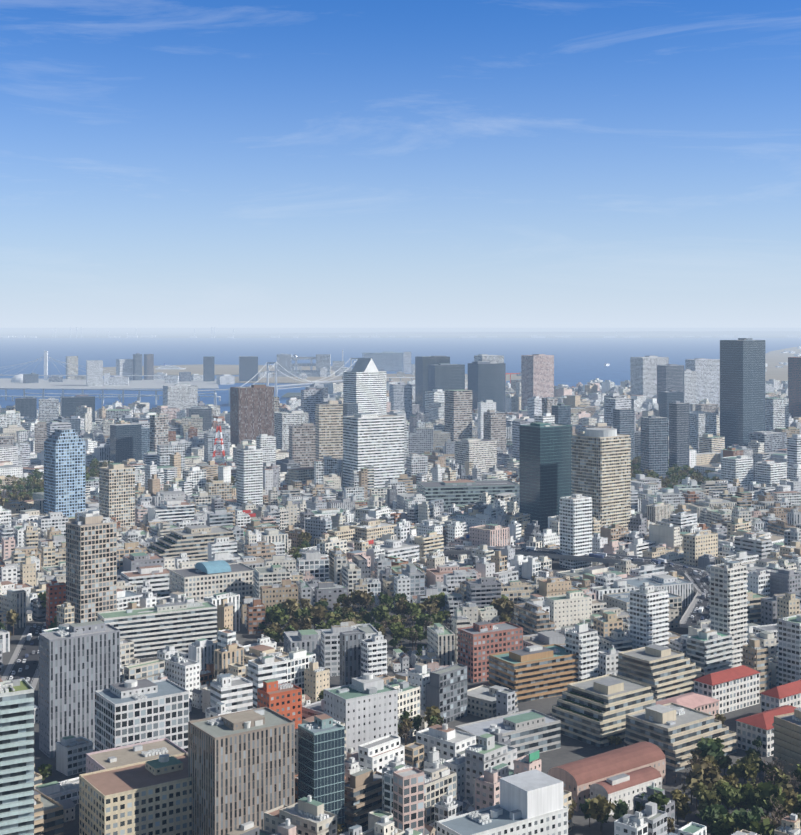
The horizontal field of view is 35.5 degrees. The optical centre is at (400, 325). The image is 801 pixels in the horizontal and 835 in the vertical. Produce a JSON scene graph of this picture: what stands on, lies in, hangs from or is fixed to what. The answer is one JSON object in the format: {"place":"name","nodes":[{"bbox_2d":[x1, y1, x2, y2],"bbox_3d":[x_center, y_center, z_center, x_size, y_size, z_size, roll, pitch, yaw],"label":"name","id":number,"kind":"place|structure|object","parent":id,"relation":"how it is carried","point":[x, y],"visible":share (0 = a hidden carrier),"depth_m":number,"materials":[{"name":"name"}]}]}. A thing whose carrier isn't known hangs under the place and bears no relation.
{"place":"outdoors","nodes":[
{"label":"outdoors","id":0,"kind":"place"},
{"bbox_2d":[0,378,218,389],"bbox_3d":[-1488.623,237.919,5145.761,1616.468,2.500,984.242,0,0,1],"label":"waterfront land","id":1,"kind":"structure","parent":0,"point":[81,384],"depth_m":5032.94,"materials":[{"name":"concrete"}]},
{"bbox_2d":[103,364,331,374],"bbox_3d":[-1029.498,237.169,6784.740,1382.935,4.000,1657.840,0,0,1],"label":"island","id":2,"kind":"structure","parent":0,"point":[219,369],"depth_m":6710.20,"materials":[{"name":"grey"}]},
{"bbox_2d":[23,346,800,385],"bbox_3d":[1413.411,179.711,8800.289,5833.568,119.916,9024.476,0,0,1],"label":"distant buildings","id":3,"kind":"structure","parent":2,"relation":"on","point":[400,364],"depth_m":5467.19,"materials":[{"name":"grey concrete"}]},
{"bbox_2d":[235,374,520,383],"bbox_3d":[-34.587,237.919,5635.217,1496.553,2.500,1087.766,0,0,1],"label":"waterfront land","id":4,"kind":"structure","parent":0,"point":[287,379],"depth_m":5499.90,"materials":[{"name":"grey"}]},
{"bbox_2d":[0,338,800,412],"bbox_3d":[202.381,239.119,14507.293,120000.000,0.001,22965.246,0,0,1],"label":"bay water","id":5,"kind":"structure","parent":0,"point":[583,361],"depth_m":11566.47,"materials":[{"name":"blue liquid"}]},
{"bbox_2d":[155,363,185,368],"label":"cruise ship","id":6,"kind":"object","parent":5,"relation":"on","point":[164,366],"visible":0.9,"depth_m":6723.82},
{"bbox_2d":[0,358,467,405],"bbox_3d":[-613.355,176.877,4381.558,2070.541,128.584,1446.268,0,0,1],"label":"bridge","id":7,"kind":"structure","parent":5,"relation":"in","point":[275,386],"depth_m":3930.58,"materials":[{"name":"grey metal"}]},
{"bbox_2d":[281,393,300,397],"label":"daiba fort","id":8,"kind":"structure","parent":5,"relation":"on","point":[289,395],"depth_m":4231.85,"materials":[{"name":"grey"}]},
{"bbox_2d":[0,327,800,382],"bbox_3d":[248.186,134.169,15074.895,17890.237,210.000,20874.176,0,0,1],"label":"bay landmarks","id":9,"kind":"object","parent":5,"relation":"on","point":[17,378],"visible":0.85,"depth_m":24065.58,"materials":[{"name":"grey"}]},
{"bbox_2d":[0,466,800,834],"bbox_3d":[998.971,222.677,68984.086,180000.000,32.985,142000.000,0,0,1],"label":"ground","id":10,"kind":"structure","parent":0,"point":[570,750],"depth_m":638.67,"materials":[{"name":"green plant"}]},
{"bbox_2d":[1,623,45,690],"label":"avenue","id":11,"kind":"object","parent":10,"relation":"on","point":[23,662],"visible":0.46,"depth_m":793.00,"materials":[{"name":"grey asphalt"}]},
{"bbox_2d":[212,426,225,465],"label":"lattice tower","id":12,"kind":"structure","parent":10,"relation":"on","point":[220,441],"depth_m":1922.00,"materials":[{"name":"metal"}]},
{"bbox_2d":[0,338,800,834],"bbox_3d":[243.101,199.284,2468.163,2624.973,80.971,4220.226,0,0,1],"label":"city buildings","id":13,"kind":"structure","parent":10,"relation":"on","point":[394,537],"depth_m":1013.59,"materials":[{"name":"grey concrete"}]},
{"bbox_2d":[0,456,800,834],"bbox_3d":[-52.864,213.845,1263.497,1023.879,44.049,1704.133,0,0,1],"label":"trees","id":14,"kind":"object","parent":10,"relation":"on","point":[712,790],"visible":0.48,"depth_m":625.78,"materials":[{"name":"green plant"}]},
{"bbox_2d":[443,545,709,627],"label":"expressway","id":15,"kind":"structure","parent":10,"relation":"on","point":[698,606],"depth_m":1076.84,"materials":[{"name":"concrete"}]},
{"bbox_2d":[0,328,800,337],"bbox_3d":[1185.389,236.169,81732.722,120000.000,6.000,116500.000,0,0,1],"label":"shore","id":16,"kind":"structure","parent":0,"point":[121,332],"depth_m":49574.71,"materials":[{"name":"grey"}]},
{"bbox_2d":[0,0,800,327],"label":"sky","id":17,"kind":"structure","parent":0,"point":[164,163],"materials":[{"name":"blue"}]},
{"bbox_2d":[203,331,800,334],"bbox_3d":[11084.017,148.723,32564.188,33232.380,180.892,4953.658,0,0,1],"label":"hills","id":18,"kind":"structure","parent":0,"point":[609,333],"depth_m":32311.18,"materials":[{"name":"grey"}]},
{"bbox_2d":[765,347,800,383],"bbox_3d":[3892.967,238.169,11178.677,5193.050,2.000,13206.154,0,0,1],"label":"haneda land","id":19,"kind":"structure","parent":0,"point":[773,359],"depth_m":7838.88,"materials":[{"name":"grey"}]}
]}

